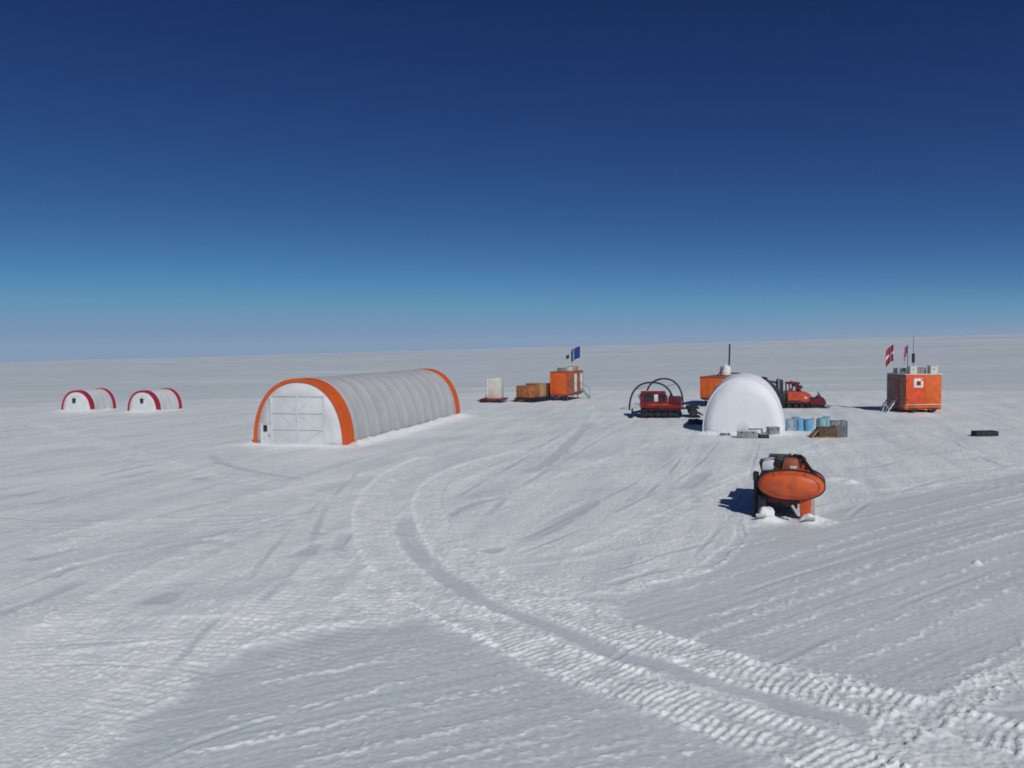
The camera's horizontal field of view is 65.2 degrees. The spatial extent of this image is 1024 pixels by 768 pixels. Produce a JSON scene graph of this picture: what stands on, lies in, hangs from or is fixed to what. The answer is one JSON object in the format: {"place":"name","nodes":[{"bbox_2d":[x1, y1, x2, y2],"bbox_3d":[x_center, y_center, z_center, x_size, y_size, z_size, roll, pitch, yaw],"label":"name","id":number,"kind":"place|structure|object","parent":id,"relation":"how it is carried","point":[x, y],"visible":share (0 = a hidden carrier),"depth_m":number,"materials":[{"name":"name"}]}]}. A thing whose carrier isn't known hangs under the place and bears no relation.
{"place":"outdoors","nodes":[
{"label":"outdoors","id":0,"kind":"place"},
{"bbox_2d":[0,334,1023,767],"bbox_3d":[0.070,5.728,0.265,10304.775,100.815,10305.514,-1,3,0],"label":"snow ground","id":1,"kind":"structure","parent":0,"point":[600,576],"depth_m":22.08,"materials":[{"name":"white snow"}]},
{"bbox_2d":[61,388,115,410],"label":"tunnel tent","id":2,"kind":"object","parent":1,"relation":"on","point":[96,399],"visible":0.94,"depth_m":83.81,"materials":[{"name":"white fabric"}]},
{"bbox_2d":[71,400,76,410],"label":"door","id":3,"kind":"structure","parent":2,"relation":"in","point":[74,408],"depth_m":83.68,"materials":[{"name":"white fabric"}]},
{"bbox_2d":[127,388,181,410],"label":"tunnel tent","id":4,"kind":"object","parent":1,"relation":"on","point":[159,399],"visible":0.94,"depth_m":82.94,"materials":[{"name":"white fabric"}]},
{"bbox_2d":[139,400,144,410],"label":"door","id":5,"kind":"structure","parent":4,"relation":"in","point":[140,406],"depth_m":82.70,"materials":[{"name":"white fabric"}]},
{"bbox_2d":[253,368,459,444],"bbox_3d":[-10.959,1.276,62.894,6.708,4.341,22.884,0,3,15],"label":"tunnel tent","id":6,"kind":"object","parent":1,"relation":"on","point":[341,410],"visible":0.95,"depth_m":53.49,"materials":[{"name":"grey fabric"}]},
{"bbox_2d":[260,423,270,443],"bbox_3d":[-16.199,3.270,52.648,0.732,1.422,0.120,0,3,15],"label":"side door","id":7,"kind":"structure","parent":6,"relation":"in","point":[265,427],"depth_m":52.63,"materials":[{"name":"white metal"}]},
{"bbox_2d":[270,395,324,444],"bbox_3d":[-13.940,2.363,51.978,3.917,3.253,0.175,0,3,15],"label":"double door","id":8,"kind":"structure","parent":6,"relation":"in","point":[294,419],"depth_m":51.97,"materials":[{"name":"white metal"}]},
{"bbox_2d":[479,395,508,402],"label":"cargo sled","id":9,"kind":"object","parent":1,"relation":"on","point":[486,399],"visible":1,"depth_m":89.46,"materials":[{"name":"metal"}]},
{"bbox_2d":[487,377,503,397],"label":"tank box","id":10,"kind":"object","parent":9,"relation":"on","point":[495,387],"visible":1,"depth_m":90.10,"materials":[{"name":"white paint"}]},
{"bbox_2d":[513,396,551,402],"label":"cargo sled","id":11,"kind":"object","parent":1,"relation":"on","point":[525,399],"visible":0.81,"depth_m":89.92,"materials":[{"name":"metal"}]},
{"bbox_2d":[516,385,536,397],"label":"crate","id":12,"kind":"object","parent":11,"relation":"on","point":[526,391],"visible":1,"depth_m":89.85,"materials":[{"name":"orange paint"}]},
{"bbox_2d":[526,383,545,396],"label":"crate","id":13,"kind":"object","parent":11,"relation":"on","point":[541,389],"visible":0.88,"depth_m":90.83,"materials":[{"name":"brown wood"}]},
{"bbox_2d":[546,383,550,395],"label":"crate","id":14,"kind":"object","parent":11,"relation":"on","point":[548,389],"visible":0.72,"depth_m":91.95,"materials":[{"name":"brown wood"}]},
{"bbox_2d":[550,370,590,400],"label":"sled hut","id":15,"kind":"object","parent":1,"relation":"on","point":[566,383],"visible":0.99,"depth_m":91.49,"materials":[{"name":"orange paint"}]},
{"bbox_2d":[571,348,573,361],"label":"flag","id":16,"kind":"object","parent":15,"relation":"on","point":[572,354],"visible":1,"depth_m":93.26,"materials":[{"name":"teal fabric"}]},
{"bbox_2d":[574,374,576,391],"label":"door","id":17,"kind":"structure","parent":15,"relation":"in","point":[575,375],"depth_m":92.83,"materials":[{"name":"grey paint"}]},
{"bbox_2d":[572,346,580,361],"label":"flag","id":18,"kind":"object","parent":15,"relation":"on","point":[577,352],"visible":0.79,"depth_m":95.29,"materials":[{"name":"blue fabric"}]},
{"bbox_2d":[580,373,582,390],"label":"door","id":19,"kind":"structure","parent":15,"relation":"in","point":[581,374],"depth_m":94.66,"materials":[{"name":"grey paint"}]},
{"bbox_2d":[629,378,683,409],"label":"tent frame","id":20,"kind":"object","parent":1,"relation":"on","point":[655,382],"visible":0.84,"depth_m":77.25,"materials":[{"name":"metal"}]},
{"bbox_2d":[631,390,702,417],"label":"snowcat","id":21,"kind":"object","parent":1,"relation":"on","point":[657,404],"visible":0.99,"depth_m":68.55,"materials":[{"name":"red paint"}]},
{"bbox_2d":[643,394,653,400],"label":"side window","id":22,"kind":"structure","parent":21,"relation":"in","point":[650,397],"depth_m":68.65,"materials":[{"name":"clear glass"}]},
{"bbox_2d":[659,394,664,400],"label":"side window","id":23,"kind":"structure","parent":21,"relation":"in","point":[661,396],"depth_m":68.50,"materials":[{"name":"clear glass"}]},
{"bbox_2d":[687,418,702,424],"bbox_3d":[14.384,2.945,62.697,1.203,0.450,0.752,-1,3,-10],"label":"tarp bundle","id":24,"kind":"object","parent":1,"relation":"on","point":[695,421],"visible":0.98,"depth_m":62.39,"materials":[{"name":"black fabric"}]},
{"bbox_2d":[699,375,730,405],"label":"sled hut","id":25,"kind":"object","parent":1,"relation":"on","point":[709,384],"visible":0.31,"depth_m":80.83,"materials":[{"name":"orange paint"}]},
{"bbox_2d":[728,344,730,365],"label":"exhaust pole","id":26,"kind":"object","parent":25,"relation":"on","point":[729,356],"visible":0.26,"depth_m":84.16,"materials":[{"name":"metal"}]},
{"bbox_2d":[720,433,730,435],"bbox_3d":[14.544,3.436,54.492,0.630,0.177,0.442,-1,3,0],"label":"equipment case","id":27,"kind":"object","parent":1,"relation":"on","point":[725,434],"visible":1,"depth_m":54.30,"materials":[{"name":"grey plastic"}]},
{"bbox_2d":[702,373,784,432],"bbox_3d":[17.174,1.248,59.285,5.733,4.134,7.169,0,3,17],"label":"dome tent","id":28,"kind":"object","parent":1,"relation":"on","point":[740,401],"visible":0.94,"depth_m":56.03,"materials":[{"name":"white fabric"}]},
{"bbox_2d":[737,430,756,438],"bbox_3d":[15.618,3.337,53.164,1.280,0.537,0.642,0,3,12],"label":"equipment case","id":29,"kind":"object","parent":1,"relation":"on","point":[742,434],"visible":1,"depth_m":52.90,"materials":[{"name":"grey plastic"}]},
{"bbox_2d":[747,428,763,432],"bbox_3d":[16.611,3.289,54.572,1.000,0.488,0.550,0,3,8],"label":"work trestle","id":30,"kind":"object","parent":1,"relation":"on","point":[761,429],"visible":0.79,"depth_m":54.50,"materials":[{"name":"grey metal"}]},
{"bbox_2d":[757,433,769,437],"bbox_3d":[16.682,3.449,53.055,0.650,0.317,0.492,-1,3,-4],"label":"equipment case","id":31,"kind":"object","parent":1,"relation":"on","point":[763,435],"visible":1,"depth_m":52.84,"materials":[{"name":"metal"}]},
{"bbox_2d":[758,506,774,515],"bbox_3d":[9.084,4.608,28.526,0.555,0.458,0.507,0,3,9],"label":"snow lump","id":32,"kind":"object","parent":1,"relation":"on","point":[768,510],"visible":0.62,"depth_m":28.34,"materials":[{"name":"white snow"}]},
{"bbox_2d":[766,426,779,434],"bbox_3d":[17.862,3.228,54.737,0.780,0.587,0.542,-1,3,-12],"label":"equipment case","id":33,"kind":"object","parent":1,"relation":"on","point":[772,430],"visible":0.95,"depth_m":54.51,"materials":[{"name":"grey plastic"}]},
{"bbox_2d":[753,471,814,520],"bbox_3d":[10.378,3.901,30.363,2.118,1.631,5.720,0,3,21],"label":"tank sled","id":34,"kind":"object","parent":1,"relation":"on","point":[761,499],"visible":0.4,"depth_m":28.58,"materials":[{"name":"grey paint"}]},
{"bbox_2d":[769,453,800,461],"bbox_3d":[10.581,3.307,31.010,1.200,0.995,1.560,0,3,21],"label":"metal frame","id":35,"kind":"object","parent":34,"relation":"on","point":[772,455],"visible":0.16,"depth_m":31.32,"materials":[{"name":"red metal"}]},
{"bbox_2d":[757,453,825,500],"bbox_3d":[10.093,3.312,28.904,2.304,1.543,2.210,0,3,21],"label":"fuel tank","id":36,"kind":"object","parent":34,"relation":"on","point":[793,478],"visible":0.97,"depth_m":28.07,"materials":[{"name":"orange metal"}]},
{"bbox_2d":[759,456,777,470],"bbox_3d":[9.491,2.944,29.482,0.713,0.545,1.067,0,3,21],"label":"canvas bundle","id":37,"kind":"object","parent":36,"relation":"on","point":[767,463],"visible":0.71,"depth_m":29.07,"materials":[{"name":"white fabric"}]},
{"bbox_2d":[774,455,783,468],"bbox_3d":[9.834,2.857,29.402,0.370,0.361,1.200,0,3,21],"label":"rolled tarp","id":38,"kind":"object","parent":36,"relation":"on","point":[778,462],"visible":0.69,"depth_m":28.86,"materials":[{"name":"black fabric"}]},
{"bbox_2d":[761,377,812,407],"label":"snow tractor","id":39,"kind":"object","parent":1,"relation":"on","point":[796,398],"visible":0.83,"depth_m":77.15,"materials":[{"name":"orange paint"}]},
{"bbox_2d":[785,418,793,430],"bbox_3d":[19.933,2.926,57.460,0.590,0.895,0.590,-2,3,-21],"label":"drum","id":40,"kind":"object","parent":1,"relation":"on","point":[789,424],"visible":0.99,"depth_m":57.24,"materials":[{"name":"blue paint"}]},
{"bbox_2d":[791,417,799,428],"bbox_3d":[20.829,2.851,58.771,0.590,0.895,0.590,1,3,38],"label":"drum","id":41,"kind":"object","parent":1,"relation":"on","point":[794,418],"visible":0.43,"depth_m":58.52,"materials":[{"name":"blue paint"}]},
{"bbox_2d":[796,418,804,430],"bbox_3d":[20.691,2.924,57.371,0.590,0.895,0.590,-3,4,-44],"label":"drum","id":42,"kind":"object","parent":1,"relation":"on","point":[800,424],"visible":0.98,"depth_m":57.15,"materials":[{"name":"blue paint"}]},
{"bbox_2d":[805,419,812,430],"bbox_3d":[21.164,2.930,57.040,0.590,0.895,0.590,-2,3,-25],"label":"drum","id":43,"kind":"object","parent":1,"relation":"on","point":[808,424],"visible":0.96,"depth_m":56.80,"materials":[{"name":"blue paint"}]},
{"bbox_2d":[811,417,819,429],"bbox_3d":[22.104,2.863,58.258,0.590,0.895,0.590,-1,3,-4],"label":"drum","id":44,"kind":"object","parent":1,"relation":"on","point":[814,422],"visible":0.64,"depth_m":58.03,"materials":[{"name":"white paint"}]},
{"bbox_2d":[809,392,829,407],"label":"snowmobile","id":45,"kind":"object","parent":1,"relation":"on","point":[817,401],"visible":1,"depth_m":76.56,"materials":[{"name":"red metal"}]},
{"bbox_2d":[817,418,825,425],"bbox_3d":[22.390,2.883,57.868,0.590,0.895,0.590,-3,3,-36],"label":"drum","id":46,"kind":"object","parent":1,"relation":"on","point":[821,421],"visible":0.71,"depth_m":57.63,"materials":[{"name":"teal paint"}]},
{"bbox_2d":[809,426,838,437],"bbox_3d":[20.629,3.202,52.925,1.727,0.700,0.950,0,3,6],"label":"pallet crate","id":47,"kind":"object","parent":1,"relation":"on","point":[824,432],"visible":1,"depth_m":52.50,"materials":[{"name":"brown wood"}]},
{"bbox_2d":[822,416,830,425],"bbox_3d":[23.058,2.821,58.646,0.590,0.895,0.590,-2,3,-20],"label":"drum","id":48,"kind":"object","parent":1,"relation":"on","point":[828,418],"visible":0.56,"depth_m":58.38,"materials":[{"name":"teal paint"}]},
{"bbox_2d":[830,420,847,437],"bbox_3d":[21.636,2.975,52.981,0.840,1.125,0.760,-1,3,-8],"label":"crate","id":49,"kind":"object","parent":1,"relation":"on","point":[841,428],"visible":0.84,"depth_m":52.67,"materials":[{"name":"grey metal"}]},
{"bbox_2d":[879,373,941,412],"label":"sled hut","id":50,"kind":"object","parent":1,"relation":"on","point":[911,393],"visible":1,"depth_m":69.82,"materials":[{"name":"orange paint"}]},
{"bbox_2d":[886,344,893,372],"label":"flag","id":51,"kind":"object","parent":50,"relation":"on","point":[889,354],"visible":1,"depth_m":72.89,"materials":[{"name":"red fabric"}]},
{"bbox_2d":[894,380,899,405],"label":"side door","id":52,"kind":"structure","parent":50,"relation":"in","point":[896,383],"depth_m":71.37,"materials":[{"name":"orange paint"}]},
{"bbox_2d":[894,368,906,372],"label":"roof crate","id":53,"kind":"object","parent":50,"relation":"on","point":[900,370],"visible":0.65,"depth_m":71.81,"materials":[{"name":"grey metal"}]},
{"bbox_2d":[903,345,907,365],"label":"flag","id":54,"kind":"object","parent":50,"relation":"on","point":[905,350],"visible":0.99,"depth_m":71.08,"materials":[{"name":"multicoloured fabric"}]},
{"bbox_2d":[907,366,916,373],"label":"roof box","id":55,"kind":"object","parent":50,"relation":"on","point":[911,369],"visible":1,"depth_m":69.92,"materials":[{"name":"grey metal"}]},
{"bbox_2d":[911,334,915,365],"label":"antenna mast","id":56,"kind":"object","parent":50,"relation":"on","point":[913,355],"visible":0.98,"depth_m":70.80,"materials":[{"name":"grey metal"}]},
{"bbox_2d":[906,375,924,403],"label":"front door","id":57,"kind":"structure","parent":50,"relation":"in","point":[913,395],"depth_m":69.78,"materials":[{"name":"red paint"}]},
{"bbox_2d":[917,367,925,373],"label":"roof box","id":58,"kind":"object","parent":50,"relation":"on","point":[921,370],"visible":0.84,"depth_m":70.43,"materials":[{"name":"grey plastic"}]},
{"bbox_2d":[927,365,937,373],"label":"roof box","id":59,"kind":"object","parent":50,"relation":"on","point":[932,369],"visible":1,"depth_m":69.86,"materials":[{"name":"grey metal"}]},
{"bbox_2d":[971,430,998,436],"bbox_3d":[30.904,3.235,52.277,1.689,0.355,0.660,-1,3,-2],"label":"black case","id":60,"kind":"object","parent":1,"relation":"on","point":[978,433],"visible":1,"depth_m":52.00,"materials":[{"name":"plastic"}]},
{"bbox_2d":[0,0,1023,361],"label":"sky","id":61,"kind":"structure","parent":0,"point":[179,178],"materials":[{"name":"blue"}]},
{"bbox_2d":[720,364,730,375],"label":"water tank","id":62,"kind":"object","parent":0,"point":[726,371],"visible":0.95,"depth_m":83.16,"materials":[{"name":"white paint"}]}
]}

